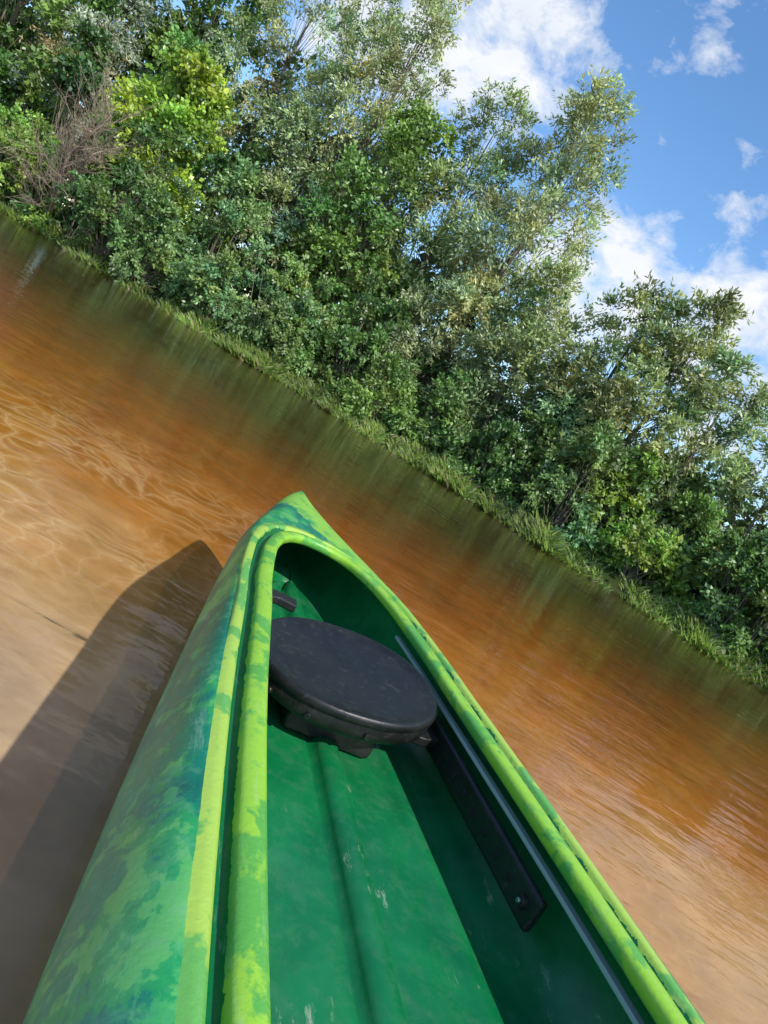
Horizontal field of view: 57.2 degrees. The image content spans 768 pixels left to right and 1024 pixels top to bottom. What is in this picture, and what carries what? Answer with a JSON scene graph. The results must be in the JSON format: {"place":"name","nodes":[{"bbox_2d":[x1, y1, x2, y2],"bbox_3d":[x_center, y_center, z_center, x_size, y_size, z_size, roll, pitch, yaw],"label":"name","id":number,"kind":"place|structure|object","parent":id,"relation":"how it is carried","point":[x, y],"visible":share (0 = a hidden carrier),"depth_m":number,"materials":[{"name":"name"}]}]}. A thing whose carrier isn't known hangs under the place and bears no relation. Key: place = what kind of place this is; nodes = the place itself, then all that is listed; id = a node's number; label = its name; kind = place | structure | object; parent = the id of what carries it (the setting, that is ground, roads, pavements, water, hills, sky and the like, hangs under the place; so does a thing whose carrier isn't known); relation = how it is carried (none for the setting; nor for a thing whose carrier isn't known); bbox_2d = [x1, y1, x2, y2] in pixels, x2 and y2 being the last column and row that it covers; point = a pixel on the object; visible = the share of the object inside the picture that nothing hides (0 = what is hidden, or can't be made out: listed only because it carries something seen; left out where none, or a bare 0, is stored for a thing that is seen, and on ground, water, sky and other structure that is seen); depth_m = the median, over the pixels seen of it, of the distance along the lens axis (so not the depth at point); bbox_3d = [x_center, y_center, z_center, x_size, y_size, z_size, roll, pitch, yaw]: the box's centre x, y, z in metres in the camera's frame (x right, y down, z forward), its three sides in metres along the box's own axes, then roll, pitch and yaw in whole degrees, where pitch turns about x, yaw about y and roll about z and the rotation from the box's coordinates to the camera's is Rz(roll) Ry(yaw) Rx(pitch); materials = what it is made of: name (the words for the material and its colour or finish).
{"place":"outdoors","nodes":[
{"label":"outdoors","id":0,"kind":"place"},
{"bbox_2d":[0,177,767,1023],"bbox_3d":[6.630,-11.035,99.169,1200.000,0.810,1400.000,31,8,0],"label":"ground","id":1,"kind":"structure","parent":0,"point":[128,519],"depth_m":3.05,"materials":[{"name":"brown liquid"}]},
{"bbox_2d":[0,115,24,199],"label":"riverside bush","id":2,"kind":"object","parent":1,"relation":"on","point":[2,128],"visible":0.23,"depth_m":15.37,"materials":[{"name":"green plant"}]},
{"bbox_2d":[0,19,27,126],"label":"hazel bush","id":3,"kind":"object","parent":1,"relation":"on","point":[5,53],"visible":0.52,"depth_m":17.33,"materials":[{"name":"green plant"}]},
{"bbox_2d":[0,102,55,203],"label":"riverside bush","id":4,"kind":"object","parent":1,"relation":"on","point":[24,122],"visible":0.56,"depth_m":14.84,"materials":[{"name":"green plant"}]},
{"bbox_2d":[6,0,56,36],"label":"poplar tree","id":5,"kind":"object","parent":1,"relation":"on","point":[34,21],"visible":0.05,"depth_m":19.72,"materials":[{"name":"green plant"}]},
{"bbox_2d":[0,42,72,196],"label":"hazel bush","id":6,"kind":"object","parent":1,"relation":"on","point":[31,64],"visible":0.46,"depth_m":17.06,"materials":[{"name":"green plant"}]},
{"bbox_2d":[0,125,91,230],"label":"riverside bush","id":7,"kind":"object","parent":1,"relation":"on","point":[28,137],"visible":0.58,"depth_m":14.53,"materials":[{"name":"green plant"}]},
{"bbox_2d":[1,15,116,217],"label":"hazel bush","id":8,"kind":"object","parent":1,"relation":"on","point":[99,38],"visible":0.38,"depth_m":16.30,"materials":[{"name":"green plant"}]},
{"bbox_2d":[0,0,125,123],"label":"poplar tree","id":9,"kind":"object","parent":1,"relation":"on","point":[14,14],"visible":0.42,"depth_m":17.50,"materials":[{"name":"green plant"}]},
{"bbox_2d":[0,42,169,246],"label":"bare tree","id":10,"kind":"object","parent":1,"relation":"on","point":[68,162],"visible":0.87,"depth_m":13.96,"materials":[{"name":"brown plant"}]},
{"bbox_2d":[10,109,164,259],"bbox_3d":[-6.061,-7.074,15.063,2.524,3.497,1.428,30,8,-5],"label":"riverside bush","id":11,"kind":"object","parent":1,"relation":"on","point":[143,151],"visible":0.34,"depth_m":14.83,"materials":[{"name":"green plant"}]},
{"bbox_2d":[2,0,180,195],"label":"willow tree","id":12,"kind":"object","parent":1,"relation":"on","point":[93,20],"visible":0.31,"depth_m":17.61,"materials":[{"name":"green plant"}]},
{"bbox_2d":[53,74,178,251],"bbox_3d":[-6.100,-8.210,17.199,2.636,4.616,1.765,29,8,-12],"label":"hazel bush","id":13,"kind":"object","parent":1,"relation":"on","point":[60,217],"visible":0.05,"depth_m":16.78,"materials":[{"name":"green plant"}]},
{"bbox_2d":[45,119,197,287],"bbox_3d":[-5.072,-6.212,14.100,2.708,3.794,1.836,28,8,-22],"label":"riverside bush","id":14,"kind":"object","parent":1,"relation":"on","point":[102,200],"visible":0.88,"depth_m":13.89,"materials":[{"name":"green plant"}]},
{"bbox_2d":[83,159,192,279],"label":"hazel bush","id":15,"kind":"object","parent":1,"relation":"on","point":[98,230],"visible":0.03,"depth_m":16.64,"materials":[{"name":"green plant"}]},
{"bbox_2d":[108,165,205,304],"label":"riverside bush","id":16,"kind":"object","parent":1,"relation":"on","point":[169,248],"visible":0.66,"depth_m":14.03,"materials":[{"name":"green plant"}]},
{"bbox_2d":[83,39,243,255],"bbox_3d":[-5.035,-7.890,15.518,2.982,5.022,2.703,28,8,-21],"label":"bush","id":17,"kind":"object","parent":1,"relation":"on","point":[202,123],"visible":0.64,"depth_m":15.09,"materials":[{"name":"green plant"}]},
{"bbox_2d":[90,0,288,207],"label":"poplar tree","id":18,"kind":"object","parent":1,"relation":"on","point":[250,16],"visible":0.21,"depth_m":18.52,"materials":[{"name":"green plant"}]},
{"bbox_2d":[132,141,271,298],"bbox_3d":[-4.140,-6.684,16.393,2.291,4.443,2.400,31,8,0],"label":"hazel bush","id":19,"kind":"object","parent":1,"relation":"on","point":[219,163],"visible":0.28,"depth_m":15.93,"materials":[{"name":"green plant"}]},
{"bbox_2d":[140,148,274,316],"bbox_3d":[-3.529,-5.765,14.891,2.169,3.631,1.736,23,11,-46],"label":"riverside bush","id":20,"kind":"object","parent":1,"relation":"on","point":[200,226],"visible":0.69,"depth_m":14.68,"materials":[{"name":"green plant"}]},
{"bbox_2d":[167,244,259,335],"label":"riverside bush","id":21,"kind":"object","parent":1,"relation":"on","point":[212,269],"visible":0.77,"depth_m":13.75,"materials":[{"name":"green plant"}]},
{"bbox_2d":[186,214,298,325],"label":"hazel bush","id":22,"kind":"object","parent":1,"relation":"on","point":[253,261],"visible":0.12,"depth_m":16.28,"materials":[{"name":"green plant"}]},
{"bbox_2d":[187,235,337,375],"bbox_3d":[-2.260,-4.148,13.975,3.034,2.503,1.916,31,8,0],"label":"riverside bush","id":23,"kind":"object","parent":1,"relation":"on","point":[267,325],"visible":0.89,"depth_m":13.72,"materials":[{"name":"green plant"}]},
{"bbox_2d":[174,0,380,247],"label":"willow tree","id":24,"kind":"object","parent":1,"relation":"on","point":[272,43],"visible":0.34,"depth_m":17.77,"materials":[{"name":"green plant"}]},
{"bbox_2d":[217,221,342,348],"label":"hazel bush","id":25,"kind":"object","parent":1,"relation":"on","point":[283,247],"visible":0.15,"depth_m":15.66,"materials":[{"name":"green plant"}]},
{"bbox_2d":[235,285,341,391],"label":"riverside bush","id":26,"kind":"object","parent":1,"relation":"on","point":[298,322],"visible":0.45,"depth_m":14.06,"materials":[{"name":"green plant"}]},
{"bbox_2d":[208,0,424,289],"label":"willow tree","id":27,"kind":"object","parent":1,"relation":"on","point":[316,76],"visible":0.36,"depth_m":16.25,"materials":[{"name":"green plant"}]},
{"bbox_2d":[281,218,398,380],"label":"hazel bush","id":28,"kind":"object","parent":1,"relation":"on","point":[343,264],"visible":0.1,"depth_m":15.55,"materials":[{"name":"green plant"}]},
{"bbox_2d":[279,268,413,416],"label":"riverside bush","id":29,"kind":"object","parent":1,"relation":"on","point":[374,349],"visible":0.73,"depth_m":14.31,"materials":[{"name":"green plant"}]},
{"bbox_2d":[234,0,472,322],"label":"willow tree","id":30,"kind":"object","parent":1,"relation":"on","point":[433,10],"visible":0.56,"depth_m":15.90,"materials":[{"name":"green plant"}]},
{"bbox_2d":[261,94,465,360],"bbox_3d":[-0.525,-5.854,15.413,3.166,6.588,3.002,36,9,33],"label":"poplar tree","id":31,"kind":"object","parent":1,"relation":"on","point":[406,136],"visible":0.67,"depth_m":14.96,"materials":[{"name":"green plant"}]},
{"bbox_2d":[318,348,424,441],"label":"riverside bush","id":32,"kind":"object","parent":1,"relation":"on","point":[399,374],"visible":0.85,"depth_m":13.42,"materials":[{"name":"green plant"}]},
{"bbox_2d":[314,264,432,394],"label":"hazel bush","id":33,"kind":"object","parent":1,"relation":"on","point":[411,274],"visible":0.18,"depth_m":15.29,"materials":[{"name":"green plant"}]},
{"bbox_2d":[0,194,767,692],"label":"bank grass","id":34,"kind":"structure","parent":1,"relation":"on","point":[546,538],"depth_m":12.21,"materials":[{"name":"green plant"}]},
{"bbox_2d":[5,0,767,608],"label":"distant trees","id":35,"kind":"object","parent":1,"relation":"on","point":[197,24],"visible":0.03,"depth_m":18.39,"materials":[{"name":"green plant"}]},
{"bbox_2d":[375,344,466,423],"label":"hazel bush","id":36,"kind":"object","parent":1,"relation":"on","point":[425,370],"visible":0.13,"depth_m":14.78,"materials":[{"name":"green plant"}]},
{"bbox_2d":[377,365,477,458],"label":"riverside bush","id":37,"kind":"object","parent":1,"relation":"on","point":[439,399],"visible":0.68,"depth_m":13.39,"materials":[{"name":"green plant"}]},
{"bbox_2d":[332,76,545,378],"bbox_3d":[1.007,-5.779,15.530,3.193,7.473,2.864,31,8,0],"label":"willow tree","id":38,"kind":"object","parent":1,"relation":"on","point":[497,166],"visible":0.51,"depth_m":14.99,"materials":[{"name":"green plant"}]},
{"bbox_2d":[404,404,488,480],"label":"riverside bush","id":39,"kind":"object","parent":1,"relation":"on","point":[445,421],"visible":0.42,"depth_m":13.42,"materials":[{"name":"green plant"}]},
{"bbox_2d":[397,371,516,463],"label":"hazel bush","id":40,"kind":"object","parent":1,"relation":"on","point":[499,405],"visible":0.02,"depth_m":14.94,"materials":[{"name":"green plant"}]},
{"bbox_2d":[441,415,535,500],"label":"riverside bush","id":41,"kind":"object","parent":1,"relation":"on","point":[514,437],"visible":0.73,"depth_m":12.69,"materials":[{"name":"green plant"}]},
{"bbox_2d":[375,64,641,416],"bbox_3d":[2.549,-5.223,14.685,3.382,8.294,3.209,26,9,-32],"label":"willow tree","id":42,"kind":"object","parent":1,"relation":"on","point":[476,296],"visible":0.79,"depth_m":14.22,"materials":[{"name":"green plant"}]},
{"bbox_2d":[420,244,602,463],"bbox_3d":[2.721,-2.708,13.932,3.186,5.147,2.512,31,8,0],"label":"willow tree","id":43,"kind":"object","parent":1,"relation":"on","point":[568,274],"visible":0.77,"depth_m":13.59,"materials":[{"name":"green plant"}]},
{"bbox_2d":[474,404,586,518],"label":"riverside bush","id":44,"kind":"object","parent":1,"relation":"on","point":[540,448],"visible":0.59,"depth_m":12.41,"materials":[{"name":"green plant"}]},
{"bbox_2d":[487,380,606,513],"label":"hazel bush","id":45,"kind":"object","parent":1,"relation":"on","point":[509,412],"visible":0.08,"depth_m":13.30,"materials":[{"name":"green plant"}]},
{"bbox_2d":[518,418,642,558],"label":"riverside bush","id":46,"kind":"object","parent":1,"relation":"on","point":[606,438],"visible":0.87,"depth_m":11.72,"materials":[{"name":"green plant"}]},
{"bbox_2d":[518,426,667,560],"bbox_3d":[4.090,-0.141,12.651,3.034,2.450,2.298,27,9,-26],"label":"hazel bush","id":47,"kind":"object","parent":1,"relation":"on","point":[612,512],"visible":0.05,"depth_m":12.10,"materials":[{"name":"green plant"}]},
{"bbox_2d":[515,269,697,502],"bbox_3d":[3.919,-2.169,13.217,2.487,4.935,2.208,31,8,0],"label":"willow tree","id":48,"kind":"object","parent":1,"relation":"on","point":[587,357],"visible":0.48,"depth_m":12.73,"materials":[{"name":"green plant"}]},
{"bbox_2d":[576,443,675,562],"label":"riverside bush","id":49,"kind":"object","parent":1,"relation":"on","point":[650,455],"visible":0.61,"depth_m":11.81,"materials":[{"name":"green plant"}]},
{"bbox_2d":[595,516,701,609],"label":"riverside bush","id":50,"kind":"object","parent":1,"relation":"on","point":[644,557],"visible":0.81,"depth_m":11.14,"materials":[{"name":"green plant"}]},
{"bbox_2d":[546,285,754,534],"bbox_3d":[4.536,-1.737,12.619,2.532,5.133,2.440,29,8,-18],"label":"willow tree","id":51,"kind":"object","parent":1,"relation":"on","point":[725,311],"visible":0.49,"depth_m":12.10,"materials":[{"name":"green plant"}]},
{"bbox_2d":[599,446,723,600],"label":"hazel bush","id":52,"kind":"object","parent":1,"relation":"on","point":[694,484],"visible":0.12,"depth_m":12.43,"materials":[{"name":"green plant"}]},
{"bbox_2d":[593,342,767,580],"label":"willow tree","id":53,"kind":"object","parent":1,"relation":"on","point":[748,415],"visible":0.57,"depth_m":11.85,"materials":[{"name":"green plant"}]},
{"bbox_2d":[642,488,727,612],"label":"riverside bush","id":54,"kind":"object","parent":1,"relation":"on","point":[703,539],"visible":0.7,"depth_m":11.38,"materials":[{"name":"green plant"}]},
{"bbox_2d":[640,512,767,621],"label":"hazel bush","id":55,"kind":"object","parent":1,"relation":"on","point":[739,523],"visible":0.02,"depth_m":11.90,"materials":[{"name":"green plant"}]},
{"bbox_2d":[682,435,767,619],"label":"willow tree","id":56,"kind":"object","parent":1,"relation":"on","point":[747,475],"visible":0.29,"depth_m":11.67,"materials":[{"name":"green plant"}]},
{"bbox_2d":[684,525,767,665],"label":"riverside bush","id":57,"kind":"object","parent":1,"relation":"on","point":[752,552],"visible":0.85,"depth_m":10.37,"materials":[{"name":"green plant"}]},
{"bbox_2d":[714,601,767,651],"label":"riverside bush","id":58,"kind":"object","parent":1,"relation":"on","point":[763,626],"visible":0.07,"depth_m":10.28,"materials":[{"name":"green plant"}]},
{"bbox_2d":[720,563,767,673],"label":"riverside bush","id":59,"kind":"object","parent":1,"relation":"on","point":[757,599],"visible":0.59,"depth_m":10.12,"materials":[{"name":"green plant"}]},
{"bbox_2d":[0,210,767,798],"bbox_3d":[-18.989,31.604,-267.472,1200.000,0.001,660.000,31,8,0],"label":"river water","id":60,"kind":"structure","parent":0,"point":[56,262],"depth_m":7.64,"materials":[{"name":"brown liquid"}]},
{"bbox_2d":[22,491,705,1023],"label":"canoe","id":61,"kind":"object","parent":60,"relation":"on","point":[332,805],"visible":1,"depth_m":1.04,"materials":[{"name":"green plastic"}]},
{"bbox_2d":[5,0,767,534],"label":"sky","id":62,"kind":"structure","parent":0,"point":[692,206],"materials":[{"name":"blue"}]}
]}

